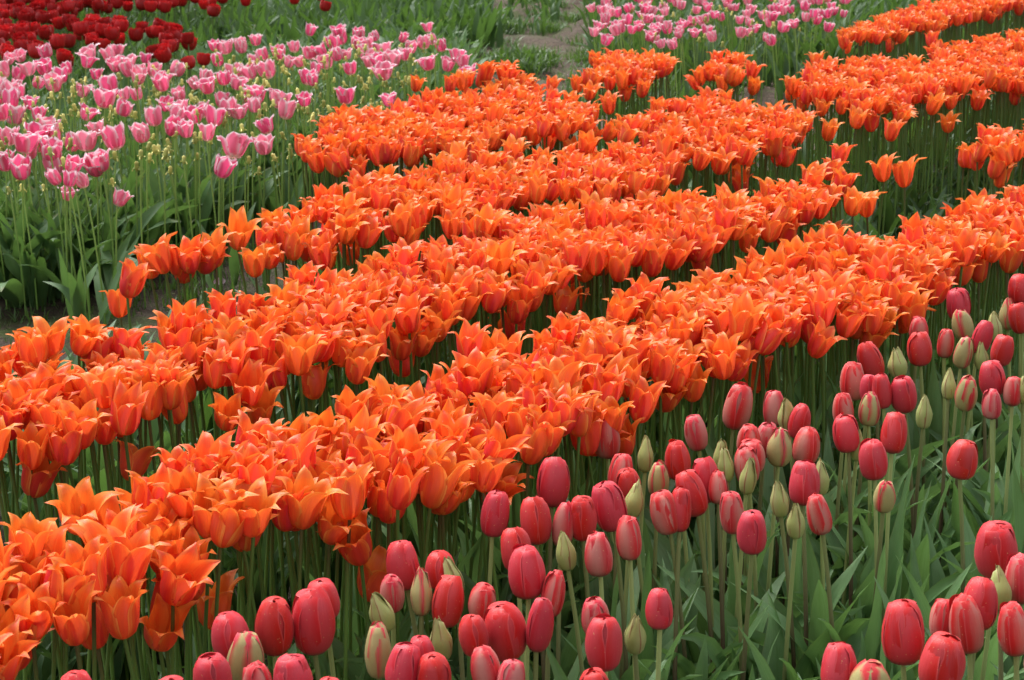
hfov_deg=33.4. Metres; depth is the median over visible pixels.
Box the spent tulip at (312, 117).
[307,114,314,199]
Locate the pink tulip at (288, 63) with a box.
[261,53,295,124]
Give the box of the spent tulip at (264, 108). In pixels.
[261,102,278,207]
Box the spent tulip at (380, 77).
[378,74,384,109]
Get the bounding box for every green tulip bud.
[369,592,394,638]
[430,616,452,659]
[443,556,464,679]
[556,531,583,676]
[619,478,708,679]
[624,613,645,679]
[631,435,653,655]
[708,446,762,675]
[708,457,756,674]
[713,438,779,625]
[728,481,795,678]
[758,503,804,679]
[777,398,836,578]
[802,429,874,626]
[806,458,829,668]
[818,346,937,522]
[903,367,955,563]
[911,394,954,572]
[918,311,1020,453]
[955,341,1023,491]
[991,564,1011,679]
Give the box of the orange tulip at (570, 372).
[532,356,597,501]
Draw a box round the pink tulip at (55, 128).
[46,125,105,200]
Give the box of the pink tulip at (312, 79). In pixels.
[306,72,318,175]
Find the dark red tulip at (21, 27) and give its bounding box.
[14,23,28,61]
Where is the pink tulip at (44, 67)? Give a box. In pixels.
[33,57,51,116]
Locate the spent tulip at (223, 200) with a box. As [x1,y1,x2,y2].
[222,148,224,263]
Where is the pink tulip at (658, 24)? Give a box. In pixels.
[647,22,661,45]
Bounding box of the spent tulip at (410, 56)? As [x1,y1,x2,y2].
[407,53,412,98]
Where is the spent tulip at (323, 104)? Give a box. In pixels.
[320,100,326,183]
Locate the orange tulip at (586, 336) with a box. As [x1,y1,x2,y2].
[574,329,593,464]
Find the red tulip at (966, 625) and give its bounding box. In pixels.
[949,592,983,679]
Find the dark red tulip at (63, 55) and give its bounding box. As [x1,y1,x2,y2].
[56,48,70,93]
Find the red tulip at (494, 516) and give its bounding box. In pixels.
[456,489,530,679]
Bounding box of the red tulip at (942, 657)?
[918,631,965,679]
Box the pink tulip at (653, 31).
[643,29,657,51]
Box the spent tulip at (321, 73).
[319,70,327,104]
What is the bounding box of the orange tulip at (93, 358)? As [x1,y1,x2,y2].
[80,350,118,490]
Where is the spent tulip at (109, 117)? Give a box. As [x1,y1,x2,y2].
[107,113,110,160]
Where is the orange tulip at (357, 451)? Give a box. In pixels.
[340,428,388,651]
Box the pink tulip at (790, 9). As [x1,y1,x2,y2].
[787,4,794,40]
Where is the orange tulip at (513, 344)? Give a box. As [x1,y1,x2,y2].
[492,328,534,460]
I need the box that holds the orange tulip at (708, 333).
[692,320,758,500]
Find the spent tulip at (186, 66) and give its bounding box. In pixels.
[185,63,189,99]
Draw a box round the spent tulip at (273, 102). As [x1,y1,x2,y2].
[270,99,283,204]
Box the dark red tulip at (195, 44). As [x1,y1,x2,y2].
[185,37,197,84]
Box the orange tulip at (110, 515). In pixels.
[100,504,146,679]
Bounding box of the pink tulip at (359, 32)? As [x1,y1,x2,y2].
[348,26,364,80]
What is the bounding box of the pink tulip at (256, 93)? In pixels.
[244,84,268,155]
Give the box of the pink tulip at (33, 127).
[24,120,53,211]
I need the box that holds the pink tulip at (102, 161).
[84,148,137,288]
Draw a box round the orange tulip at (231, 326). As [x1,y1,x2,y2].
[208,312,253,603]
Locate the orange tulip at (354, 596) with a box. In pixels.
[337,417,381,617]
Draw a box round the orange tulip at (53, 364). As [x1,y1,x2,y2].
[16,358,68,517]
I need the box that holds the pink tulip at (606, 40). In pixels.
[600,33,613,119]
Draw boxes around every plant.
[0,214,57,307]
[0,215,69,238]
[0,231,41,259]
[0,234,47,265]
[0,244,35,307]
[0,267,5,282]
[25,184,39,215]
[25,227,114,283]
[28,207,137,299]
[47,210,111,279]
[72,217,111,265]
[100,186,129,283]
[109,168,126,186]
[129,159,135,203]
[134,180,153,238]
[138,199,179,245]
[141,165,191,202]
[161,148,218,191]
[167,175,216,241]
[176,152,191,196]
[198,169,238,202]
[215,158,239,233]
[241,171,287,218]
[247,174,276,199]
[272,593,384,679]
[272,660,365,679]
[273,146,308,204]
[276,158,301,187]
[302,565,364,656]
[332,637,361,679]
[334,615,531,666]
[337,552,428,634]
[337,610,452,679]
[340,605,456,636]
[354,633,466,679]
[367,503,419,552]
[386,520,507,631]
[395,547,466,679]
[395,589,434,640]
[407,616,418,641]
[423,518,481,550]
[432,535,487,589]
[433,493,566,586]
[435,494,515,562]
[450,556,557,679]
[457,525,578,597]
[458,458,554,584]
[459,570,553,679]
[461,564,612,654]
[498,537,581,628]
[529,554,578,660]
[538,553,694,679]
[543,467,596,560]
[552,546,563,575]
[554,620,693,679]
[556,458,676,590]
[561,437,650,506]
[567,541,585,625]
[567,547,640,612]
[602,518,673,611]
[606,441,700,561]
[620,378,721,435]
[623,500,659,577]
[630,551,698,665]
[631,631,815,679]
[632,423,675,523]
[644,503,784,587]
[646,525,737,594]
[649,412,677,461]
[649,657,668,679]
[653,558,745,679]
[661,615,696,679]
[669,406,772,505]
[681,405,754,440]
[681,412,716,508]
[686,412,762,563]
[686,455,737,575]
[691,512,869,641]
[698,545,739,591]
[705,444,806,570]
[724,402,788,493]
[726,458,867,571]
[726,565,861,650]
[730,582,870,679]
[730,582,919,679]
[732,382,765,423]
[735,474,739,494]
[738,346,856,430]
[738,372,803,432]
[738,626,774,679]
[746,546,867,660]
[749,664,754,679]
[752,465,871,553]
[754,422,796,504]
[755,478,899,538]
[783,376,791,484]
[792,442,978,516]
[794,342,907,428]
[794,493,873,615]
[803,357,885,432]
[807,469,974,607]
[808,562,972,678]
[815,350,888,388]
[816,424,903,539]
[816,642,885,679]
[817,353,840,402]
[820,433,966,479]
[825,363,842,462]
[825,370,852,477]
[826,379,872,437]
[826,545,940,607]
[827,462,894,550]
[837,417,882,463]
[842,333,898,431]
[844,480,931,598]
[847,456,940,484]
[851,458,965,538]
[857,632,865,663]
[861,484,923,532]
[864,499,1009,571]
[872,453,896,505]
[874,576,915,679]
[886,338,948,364]
[890,663,1023,679]
[893,469,934,542]
[896,481,1011,564]
[896,555,1007,679]
[902,513,960,606]
[903,310,976,379]
[904,514,939,544]
[905,368,919,448]
[907,535,996,637]
[908,362,950,411]
[919,429,998,503]
[923,348,935,393]
[924,376,1023,523]
[924,627,966,679]
[925,413,948,468]
[927,442,974,526]
[928,352,1020,477]
[932,316,940,374]
[932,512,975,583]
[934,311,981,379]
[935,368,1007,445]
[935,552,1022,679]
[937,449,1023,533]
[937,470,1003,514]
[938,381,1019,443]
[940,508,1014,541]
[945,292,1016,343]
[948,371,979,436]
[949,374,1019,474]
[949,406,1017,460]
[960,585,1013,673]
[967,459,1006,532]
[969,281,1018,350]
[970,343,992,435]
[971,465,988,487]
[974,353,1007,420]
[974,510,1023,553]
[975,613,1023,679]
[976,402,1016,452]
[978,377,1015,457]
[989,344,1016,376]
[1011,438,1023,552]
[1013,351,1017,376]
[1015,406,1020,422]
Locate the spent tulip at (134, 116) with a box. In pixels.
[130,111,137,158]
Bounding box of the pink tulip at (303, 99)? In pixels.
[295,91,312,207]
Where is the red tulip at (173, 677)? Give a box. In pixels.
[160,675,183,679]
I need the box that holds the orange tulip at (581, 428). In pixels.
[563,392,602,633]
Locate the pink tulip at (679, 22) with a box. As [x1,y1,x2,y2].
[674,20,685,98]
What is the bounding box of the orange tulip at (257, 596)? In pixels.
[198,338,293,611]
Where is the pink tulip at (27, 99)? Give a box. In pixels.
[20,95,39,167]
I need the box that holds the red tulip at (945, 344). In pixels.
[902,328,953,477]
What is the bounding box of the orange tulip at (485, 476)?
[460,446,520,601]
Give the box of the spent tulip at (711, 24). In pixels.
[709,5,714,59]
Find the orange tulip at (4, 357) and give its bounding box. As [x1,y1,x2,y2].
[0,344,18,484]
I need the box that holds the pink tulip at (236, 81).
[230,73,248,121]
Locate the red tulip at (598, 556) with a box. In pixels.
[578,531,612,679]
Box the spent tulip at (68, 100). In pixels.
[66,96,79,150]
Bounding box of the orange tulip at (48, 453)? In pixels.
[36,421,112,679]
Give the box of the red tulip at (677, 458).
[665,439,756,670]
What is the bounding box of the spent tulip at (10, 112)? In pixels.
[8,109,17,153]
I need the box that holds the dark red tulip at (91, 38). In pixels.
[85,34,98,75]
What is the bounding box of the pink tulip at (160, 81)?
[151,72,168,147]
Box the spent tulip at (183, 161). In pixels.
[180,155,197,292]
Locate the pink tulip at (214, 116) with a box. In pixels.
[202,104,247,245]
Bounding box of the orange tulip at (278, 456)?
[259,439,298,670]
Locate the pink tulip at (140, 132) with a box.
[128,122,149,201]
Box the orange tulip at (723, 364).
[692,332,746,546]
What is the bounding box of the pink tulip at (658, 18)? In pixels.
[655,15,663,52]
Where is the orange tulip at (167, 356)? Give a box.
[165,350,170,424]
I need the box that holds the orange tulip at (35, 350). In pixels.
[7,327,68,541]
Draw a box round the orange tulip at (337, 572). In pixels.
[278,491,369,677]
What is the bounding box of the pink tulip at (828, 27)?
[824,21,834,58]
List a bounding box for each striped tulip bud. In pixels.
[227,631,263,679]
[365,621,391,679]
[410,566,431,634]
[565,460,682,627]
[727,479,903,676]
[766,427,841,628]
[818,391,885,578]
[849,659,889,679]
[860,374,977,566]
[943,335,989,522]
[952,309,1020,477]
[974,297,1013,451]
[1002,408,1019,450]
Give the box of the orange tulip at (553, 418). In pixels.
[520,404,560,557]
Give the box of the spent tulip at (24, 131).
[23,129,26,201]
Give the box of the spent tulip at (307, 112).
[303,106,318,186]
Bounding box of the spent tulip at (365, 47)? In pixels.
[362,44,367,104]
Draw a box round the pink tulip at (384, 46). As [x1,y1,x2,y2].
[371,41,413,101]
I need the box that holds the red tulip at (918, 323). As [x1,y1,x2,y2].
[818,316,988,474]
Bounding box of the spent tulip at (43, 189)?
[41,184,63,300]
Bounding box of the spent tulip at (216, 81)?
[215,76,226,137]
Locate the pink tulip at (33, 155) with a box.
[23,147,62,219]
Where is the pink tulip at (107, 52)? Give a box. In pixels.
[99,45,116,102]
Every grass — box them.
[0,217,272,348]
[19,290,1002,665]
[459,0,774,114]
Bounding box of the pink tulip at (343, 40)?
[327,27,367,102]
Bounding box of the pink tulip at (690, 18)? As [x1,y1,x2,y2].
[687,15,697,90]
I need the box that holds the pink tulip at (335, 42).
[324,35,339,77]
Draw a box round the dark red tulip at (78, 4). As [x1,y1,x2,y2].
[75,1,81,17]
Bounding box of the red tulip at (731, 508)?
[680,491,743,679]
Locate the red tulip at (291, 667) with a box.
[273,653,312,679]
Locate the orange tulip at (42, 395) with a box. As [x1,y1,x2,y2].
[23,390,69,652]
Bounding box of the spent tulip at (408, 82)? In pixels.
[406,78,409,168]
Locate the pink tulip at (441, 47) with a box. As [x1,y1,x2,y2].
[434,37,445,87]
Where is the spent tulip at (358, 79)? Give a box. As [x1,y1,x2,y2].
[355,75,363,106]
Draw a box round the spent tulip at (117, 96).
[116,95,130,156]
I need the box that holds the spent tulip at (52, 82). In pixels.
[49,77,55,111]
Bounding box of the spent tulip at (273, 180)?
[270,152,276,208]
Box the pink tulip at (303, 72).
[298,67,317,130]
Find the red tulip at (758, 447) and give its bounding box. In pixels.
[659,439,850,634]
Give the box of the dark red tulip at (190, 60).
[180,55,195,89]
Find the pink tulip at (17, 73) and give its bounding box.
[12,66,25,105]
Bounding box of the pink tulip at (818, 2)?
[815,0,822,42]
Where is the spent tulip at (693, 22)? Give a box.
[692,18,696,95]
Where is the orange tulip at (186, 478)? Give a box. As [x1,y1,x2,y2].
[150,464,214,679]
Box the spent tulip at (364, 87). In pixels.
[361,83,367,104]
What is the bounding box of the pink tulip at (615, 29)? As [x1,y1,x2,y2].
[607,22,621,49]
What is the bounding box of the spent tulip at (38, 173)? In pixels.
[38,153,39,186]
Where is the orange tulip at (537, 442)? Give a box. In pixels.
[520,415,560,497]
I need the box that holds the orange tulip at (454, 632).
[420,436,466,670]
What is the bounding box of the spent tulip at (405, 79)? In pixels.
[402,76,406,100]
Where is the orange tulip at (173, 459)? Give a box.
[150,445,267,667]
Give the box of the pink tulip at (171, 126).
[164,114,183,156]
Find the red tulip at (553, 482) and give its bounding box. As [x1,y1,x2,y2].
[529,457,594,678]
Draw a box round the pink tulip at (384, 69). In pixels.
[368,60,396,108]
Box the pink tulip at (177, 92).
[169,85,187,151]
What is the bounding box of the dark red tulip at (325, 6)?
[320,0,331,31]
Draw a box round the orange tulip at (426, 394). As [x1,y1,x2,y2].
[422,388,455,535]
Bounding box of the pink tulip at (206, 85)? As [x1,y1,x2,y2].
[193,75,215,152]
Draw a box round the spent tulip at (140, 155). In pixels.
[137,149,145,307]
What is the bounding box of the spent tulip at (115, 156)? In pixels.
[110,151,117,190]
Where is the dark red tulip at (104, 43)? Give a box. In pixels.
[97,38,110,73]
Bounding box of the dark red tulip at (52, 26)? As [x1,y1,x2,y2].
[40,24,53,33]
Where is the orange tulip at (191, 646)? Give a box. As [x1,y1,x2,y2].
[182,458,224,679]
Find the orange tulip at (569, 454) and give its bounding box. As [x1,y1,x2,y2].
[565,376,584,591]
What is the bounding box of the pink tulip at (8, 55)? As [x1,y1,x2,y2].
[3,51,14,125]
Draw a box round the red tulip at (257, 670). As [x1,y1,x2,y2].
[242,660,272,679]
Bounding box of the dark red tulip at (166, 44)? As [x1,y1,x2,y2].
[157,43,171,51]
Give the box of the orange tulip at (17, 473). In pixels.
[0,376,19,514]
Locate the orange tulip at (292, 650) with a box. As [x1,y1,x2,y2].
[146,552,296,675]
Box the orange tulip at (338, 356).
[310,325,376,592]
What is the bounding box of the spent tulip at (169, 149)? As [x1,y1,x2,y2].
[167,145,179,235]
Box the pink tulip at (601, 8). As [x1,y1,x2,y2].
[596,5,607,50]
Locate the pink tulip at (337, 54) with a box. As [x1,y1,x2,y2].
[329,46,342,86]
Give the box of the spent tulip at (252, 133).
[250,132,256,250]
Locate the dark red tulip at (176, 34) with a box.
[169,30,180,59]
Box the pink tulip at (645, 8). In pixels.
[639,3,651,53]
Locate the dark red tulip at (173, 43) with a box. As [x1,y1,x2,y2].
[162,39,177,85]
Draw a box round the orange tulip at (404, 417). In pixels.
[385,394,436,540]
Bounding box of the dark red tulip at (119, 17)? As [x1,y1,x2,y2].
[113,15,126,19]
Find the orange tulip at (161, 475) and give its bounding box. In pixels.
[138,462,194,677]
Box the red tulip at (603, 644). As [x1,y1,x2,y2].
[585,613,622,673]
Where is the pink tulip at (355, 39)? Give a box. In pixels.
[351,35,367,98]
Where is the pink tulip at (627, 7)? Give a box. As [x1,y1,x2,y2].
[622,2,632,46]
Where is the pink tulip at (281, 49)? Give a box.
[262,43,285,116]
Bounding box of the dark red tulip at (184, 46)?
[180,38,193,89]
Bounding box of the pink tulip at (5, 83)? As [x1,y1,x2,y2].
[0,76,19,96]
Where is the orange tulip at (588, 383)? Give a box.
[578,371,594,496]
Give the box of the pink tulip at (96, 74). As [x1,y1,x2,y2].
[82,68,104,123]
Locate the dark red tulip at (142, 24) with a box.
[135,21,148,52]
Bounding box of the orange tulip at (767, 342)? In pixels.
[740,313,791,499]
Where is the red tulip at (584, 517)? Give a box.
[571,495,701,679]
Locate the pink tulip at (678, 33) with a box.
[673,28,682,97]
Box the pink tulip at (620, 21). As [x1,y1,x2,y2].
[614,19,624,52]
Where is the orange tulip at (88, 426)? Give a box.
[38,398,147,679]
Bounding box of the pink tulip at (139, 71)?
[130,64,146,84]
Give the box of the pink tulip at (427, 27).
[420,22,433,56]
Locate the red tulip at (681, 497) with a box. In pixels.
[672,486,770,679]
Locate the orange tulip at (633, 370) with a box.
[605,353,647,471]
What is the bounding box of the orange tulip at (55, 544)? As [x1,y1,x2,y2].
[6,523,71,678]
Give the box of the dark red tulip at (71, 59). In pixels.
[57,54,73,92]
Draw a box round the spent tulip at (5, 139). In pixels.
[3,136,17,216]
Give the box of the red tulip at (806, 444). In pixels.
[758,426,833,607]
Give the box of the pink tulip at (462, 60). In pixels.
[452,54,471,67]
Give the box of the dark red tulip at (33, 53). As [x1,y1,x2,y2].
[27,43,42,95]
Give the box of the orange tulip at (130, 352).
[119,343,150,568]
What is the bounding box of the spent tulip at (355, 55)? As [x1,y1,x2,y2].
[354,54,357,104]
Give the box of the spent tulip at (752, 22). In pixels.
[750,20,756,105]
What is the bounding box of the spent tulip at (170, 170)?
[165,166,186,288]
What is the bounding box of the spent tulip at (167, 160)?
[165,157,185,285]
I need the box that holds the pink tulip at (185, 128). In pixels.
[177,119,213,236]
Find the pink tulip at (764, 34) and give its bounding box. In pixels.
[760,32,771,104]
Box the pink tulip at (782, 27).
[777,20,790,66]
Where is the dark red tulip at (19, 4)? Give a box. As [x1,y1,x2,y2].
[12,1,25,7]
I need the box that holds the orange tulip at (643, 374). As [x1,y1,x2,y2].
[624,371,653,419]
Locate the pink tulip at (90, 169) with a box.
[83,151,134,290]
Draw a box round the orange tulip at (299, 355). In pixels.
[273,330,327,588]
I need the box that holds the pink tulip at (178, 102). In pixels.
[165,98,188,153]
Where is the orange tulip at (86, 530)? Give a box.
[68,504,140,679]
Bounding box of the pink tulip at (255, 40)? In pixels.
[248,33,262,79]
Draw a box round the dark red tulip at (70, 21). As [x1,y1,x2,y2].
[67,17,79,52]
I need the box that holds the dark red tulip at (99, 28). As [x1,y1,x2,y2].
[95,22,109,68]
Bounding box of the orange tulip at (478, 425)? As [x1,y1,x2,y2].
[451,416,507,629]
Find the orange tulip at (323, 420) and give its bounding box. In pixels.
[291,406,350,665]
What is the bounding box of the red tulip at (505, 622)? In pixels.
[483,601,568,679]
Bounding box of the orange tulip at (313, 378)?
[301,358,339,588]
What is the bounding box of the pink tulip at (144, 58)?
[139,52,152,94]
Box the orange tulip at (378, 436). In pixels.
[337,412,422,630]
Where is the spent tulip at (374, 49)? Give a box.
[373,47,380,97]
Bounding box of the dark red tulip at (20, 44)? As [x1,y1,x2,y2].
[13,41,28,94]
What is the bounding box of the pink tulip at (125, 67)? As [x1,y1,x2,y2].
[107,57,133,124]
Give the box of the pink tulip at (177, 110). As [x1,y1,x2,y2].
[170,102,187,167]
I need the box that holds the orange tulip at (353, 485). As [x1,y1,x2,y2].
[323,461,373,679]
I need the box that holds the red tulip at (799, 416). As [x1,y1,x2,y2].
[777,403,811,604]
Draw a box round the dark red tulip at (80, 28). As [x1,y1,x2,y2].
[71,21,87,70]
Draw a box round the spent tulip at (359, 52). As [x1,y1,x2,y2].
[357,48,364,105]
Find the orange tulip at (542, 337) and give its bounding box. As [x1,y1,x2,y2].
[530,328,562,354]
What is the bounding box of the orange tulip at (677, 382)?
[662,357,701,539]
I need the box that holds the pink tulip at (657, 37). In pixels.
[651,34,659,86]
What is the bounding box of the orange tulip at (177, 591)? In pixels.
[155,542,219,674]
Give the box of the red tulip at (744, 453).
[734,445,864,652]
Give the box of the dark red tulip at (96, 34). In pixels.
[84,31,99,68]
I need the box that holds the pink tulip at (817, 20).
[812,14,822,53]
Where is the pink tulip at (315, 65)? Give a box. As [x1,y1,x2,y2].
[310,61,321,101]
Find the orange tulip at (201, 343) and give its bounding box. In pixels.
[183,340,226,549]
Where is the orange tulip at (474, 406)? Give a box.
[469,399,517,606]
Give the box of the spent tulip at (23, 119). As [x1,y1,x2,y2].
[22,118,35,175]
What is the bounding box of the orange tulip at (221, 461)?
[185,456,228,578]
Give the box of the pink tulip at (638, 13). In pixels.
[636,11,641,36]
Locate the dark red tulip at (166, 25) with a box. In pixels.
[163,22,173,61]
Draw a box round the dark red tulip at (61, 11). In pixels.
[57,4,67,32]
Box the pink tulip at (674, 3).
[672,0,681,36]
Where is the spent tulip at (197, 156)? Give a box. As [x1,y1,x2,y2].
[194,152,200,234]
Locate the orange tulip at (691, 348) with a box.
[669,339,707,492]
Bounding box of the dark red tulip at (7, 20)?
[0,18,11,24]
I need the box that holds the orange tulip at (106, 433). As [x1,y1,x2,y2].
[95,408,154,679]
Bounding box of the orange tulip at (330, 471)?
[197,465,339,656]
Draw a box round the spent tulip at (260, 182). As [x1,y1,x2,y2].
[258,117,260,227]
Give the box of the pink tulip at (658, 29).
[649,24,660,46]
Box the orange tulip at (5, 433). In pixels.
[0,415,68,679]
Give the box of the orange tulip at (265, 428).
[250,417,343,651]
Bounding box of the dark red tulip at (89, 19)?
[83,17,96,22]
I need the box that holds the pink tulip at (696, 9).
[690,5,701,86]
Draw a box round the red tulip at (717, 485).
[651,469,727,679]
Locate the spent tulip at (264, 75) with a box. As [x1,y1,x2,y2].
[261,72,268,117]
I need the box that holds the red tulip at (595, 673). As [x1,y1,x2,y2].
[580,667,608,679]
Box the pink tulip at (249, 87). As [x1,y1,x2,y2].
[241,86,260,157]
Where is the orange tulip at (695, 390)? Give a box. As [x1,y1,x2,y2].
[683,363,715,451]
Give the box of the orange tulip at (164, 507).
[150,492,194,675]
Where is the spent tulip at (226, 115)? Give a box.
[225,111,235,194]
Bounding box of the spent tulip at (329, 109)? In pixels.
[326,105,340,183]
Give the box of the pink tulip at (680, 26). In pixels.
[673,23,685,80]
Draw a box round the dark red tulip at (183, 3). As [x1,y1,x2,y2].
[180,0,186,14]
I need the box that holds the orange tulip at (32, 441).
[13,421,87,679]
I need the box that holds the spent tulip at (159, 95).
[156,91,161,143]
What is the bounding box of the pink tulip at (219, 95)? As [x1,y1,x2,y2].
[214,91,229,133]
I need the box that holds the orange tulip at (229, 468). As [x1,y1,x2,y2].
[212,445,260,620]
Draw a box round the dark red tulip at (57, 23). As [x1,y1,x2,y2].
[50,16,64,33]
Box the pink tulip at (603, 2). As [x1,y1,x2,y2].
[601,0,610,33]
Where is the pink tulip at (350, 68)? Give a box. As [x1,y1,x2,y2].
[342,60,356,105]
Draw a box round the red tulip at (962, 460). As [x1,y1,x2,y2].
[946,439,991,655]
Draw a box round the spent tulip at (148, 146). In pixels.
[144,141,151,285]
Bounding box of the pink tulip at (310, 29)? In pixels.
[305,22,317,88]
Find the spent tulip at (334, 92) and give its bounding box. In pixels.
[333,87,335,111]
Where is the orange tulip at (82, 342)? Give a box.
[67,314,105,479]
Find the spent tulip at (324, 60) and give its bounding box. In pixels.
[320,56,328,104]
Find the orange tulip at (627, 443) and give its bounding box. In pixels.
[618,413,703,586]
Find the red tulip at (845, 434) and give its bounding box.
[833,412,976,617]
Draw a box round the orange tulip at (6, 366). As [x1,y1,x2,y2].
[0,359,17,453]
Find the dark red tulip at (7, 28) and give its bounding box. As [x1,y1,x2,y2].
[0,25,13,38]
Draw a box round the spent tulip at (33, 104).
[32,101,41,169]
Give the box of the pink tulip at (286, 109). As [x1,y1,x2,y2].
[268,98,308,217]
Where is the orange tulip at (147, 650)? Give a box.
[107,574,154,679]
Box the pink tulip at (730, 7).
[727,3,733,27]
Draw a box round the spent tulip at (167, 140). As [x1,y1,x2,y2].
[164,138,176,180]
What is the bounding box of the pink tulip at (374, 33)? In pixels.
[356,29,379,80]
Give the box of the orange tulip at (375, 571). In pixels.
[357,545,386,656]
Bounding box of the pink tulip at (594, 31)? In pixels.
[588,26,600,102]
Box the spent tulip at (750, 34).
[742,31,752,98]
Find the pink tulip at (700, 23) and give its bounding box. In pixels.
[697,17,704,49]
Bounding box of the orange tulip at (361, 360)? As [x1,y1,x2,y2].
[342,341,389,565]
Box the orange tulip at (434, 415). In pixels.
[421,405,456,559]
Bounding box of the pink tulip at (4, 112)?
[0,102,15,184]
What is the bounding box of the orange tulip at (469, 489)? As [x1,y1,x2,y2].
[445,449,494,559]
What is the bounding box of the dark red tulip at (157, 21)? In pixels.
[152,18,165,61]
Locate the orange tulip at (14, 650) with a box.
[0,617,39,679]
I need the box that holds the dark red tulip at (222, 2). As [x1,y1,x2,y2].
[218,0,227,19]
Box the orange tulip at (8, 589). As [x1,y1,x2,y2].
[1,584,17,605]
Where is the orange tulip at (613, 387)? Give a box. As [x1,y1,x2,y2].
[591,363,627,531]
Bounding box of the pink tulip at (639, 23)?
[633,20,645,53]
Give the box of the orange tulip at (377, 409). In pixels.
[334,404,387,510]
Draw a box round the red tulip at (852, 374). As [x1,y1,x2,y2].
[827,361,863,559]
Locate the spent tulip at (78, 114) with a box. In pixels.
[77,111,80,154]
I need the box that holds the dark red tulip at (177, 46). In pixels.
[170,39,178,80]
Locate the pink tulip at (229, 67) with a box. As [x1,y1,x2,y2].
[224,62,242,126]
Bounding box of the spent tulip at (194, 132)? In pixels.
[192,131,197,216]
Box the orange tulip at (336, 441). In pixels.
[326,420,364,639]
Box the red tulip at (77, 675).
[60,670,91,679]
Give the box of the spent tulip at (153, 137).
[151,133,155,152]
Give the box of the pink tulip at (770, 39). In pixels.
[765,34,775,103]
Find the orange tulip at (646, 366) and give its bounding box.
[631,332,673,457]
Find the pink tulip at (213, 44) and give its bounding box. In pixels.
[207,38,219,89]
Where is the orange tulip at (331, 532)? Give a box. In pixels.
[317,495,365,676]
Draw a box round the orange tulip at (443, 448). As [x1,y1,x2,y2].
[412,431,455,638]
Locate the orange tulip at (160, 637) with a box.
[139,593,199,677]
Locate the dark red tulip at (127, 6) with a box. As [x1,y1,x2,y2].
[122,1,132,27]
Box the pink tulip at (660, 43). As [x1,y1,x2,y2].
[654,38,665,111]
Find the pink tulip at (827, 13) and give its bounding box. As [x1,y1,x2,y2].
[820,7,832,48]
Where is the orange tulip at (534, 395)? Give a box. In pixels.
[520,381,555,467]
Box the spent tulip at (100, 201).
[100,176,101,223]
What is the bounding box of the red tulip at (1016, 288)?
[966,274,1023,442]
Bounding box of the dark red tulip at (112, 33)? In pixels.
[104,26,119,55]
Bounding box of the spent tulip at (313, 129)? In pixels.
[309,93,318,185]
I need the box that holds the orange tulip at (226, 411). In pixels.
[208,392,258,630]
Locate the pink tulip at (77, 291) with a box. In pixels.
[44,167,85,317]
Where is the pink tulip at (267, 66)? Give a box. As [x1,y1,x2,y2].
[244,58,275,130]
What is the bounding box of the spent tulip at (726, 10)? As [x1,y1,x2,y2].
[725,7,730,87]
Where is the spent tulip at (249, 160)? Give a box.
[246,156,251,248]
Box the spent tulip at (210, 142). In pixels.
[208,138,212,232]
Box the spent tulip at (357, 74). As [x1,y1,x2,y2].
[356,41,358,107]
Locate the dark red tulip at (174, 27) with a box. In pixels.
[169,23,182,60]
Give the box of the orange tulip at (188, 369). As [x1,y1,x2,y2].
[173,363,199,622]
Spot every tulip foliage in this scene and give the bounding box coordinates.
[0,13,491,305]
[0,137,1023,543]
[1,0,561,64]
[570,0,1023,228]
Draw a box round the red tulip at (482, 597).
[468,582,495,617]
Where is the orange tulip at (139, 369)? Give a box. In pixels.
[119,358,169,662]
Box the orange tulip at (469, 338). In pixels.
[448,317,491,525]
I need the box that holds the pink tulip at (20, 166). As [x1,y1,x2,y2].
[8,153,51,305]
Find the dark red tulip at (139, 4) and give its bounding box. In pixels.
[135,0,147,20]
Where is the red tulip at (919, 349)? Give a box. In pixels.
[885,331,981,539]
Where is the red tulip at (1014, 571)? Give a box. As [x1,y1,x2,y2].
[1005,552,1023,679]
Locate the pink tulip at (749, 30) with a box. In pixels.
[746,28,753,61]
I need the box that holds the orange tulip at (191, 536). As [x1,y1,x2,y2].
[171,526,217,679]
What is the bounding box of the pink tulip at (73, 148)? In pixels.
[65,132,94,199]
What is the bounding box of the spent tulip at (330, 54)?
[328,51,332,113]
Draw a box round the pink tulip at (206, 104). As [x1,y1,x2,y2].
[196,100,212,153]
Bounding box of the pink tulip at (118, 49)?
[110,44,126,88]
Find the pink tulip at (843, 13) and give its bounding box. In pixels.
[838,9,847,62]
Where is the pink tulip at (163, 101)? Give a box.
[155,94,174,147]
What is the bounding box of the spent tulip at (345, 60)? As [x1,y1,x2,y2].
[343,56,349,87]
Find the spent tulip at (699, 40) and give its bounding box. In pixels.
[694,37,700,94]
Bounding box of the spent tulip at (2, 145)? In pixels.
[0,140,15,206]
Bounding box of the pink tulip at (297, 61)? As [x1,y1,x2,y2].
[290,55,309,119]
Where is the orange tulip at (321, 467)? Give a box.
[315,449,355,577]
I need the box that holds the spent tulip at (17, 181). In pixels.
[16,180,20,216]
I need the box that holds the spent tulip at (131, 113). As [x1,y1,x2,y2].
[129,110,132,153]
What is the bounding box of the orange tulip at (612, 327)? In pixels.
[591,321,644,405]
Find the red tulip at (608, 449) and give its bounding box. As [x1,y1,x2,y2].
[571,419,619,616]
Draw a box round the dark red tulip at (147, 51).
[145,46,154,78]
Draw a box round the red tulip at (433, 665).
[417,652,451,679]
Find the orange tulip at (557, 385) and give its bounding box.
[540,372,584,549]
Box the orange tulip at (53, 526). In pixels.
[4,520,78,674]
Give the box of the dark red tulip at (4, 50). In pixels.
[1,48,14,81]
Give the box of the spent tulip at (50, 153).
[45,146,65,265]
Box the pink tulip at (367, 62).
[361,55,389,109]
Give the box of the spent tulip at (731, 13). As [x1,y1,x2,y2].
[729,11,732,96]
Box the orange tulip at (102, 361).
[90,351,133,480]

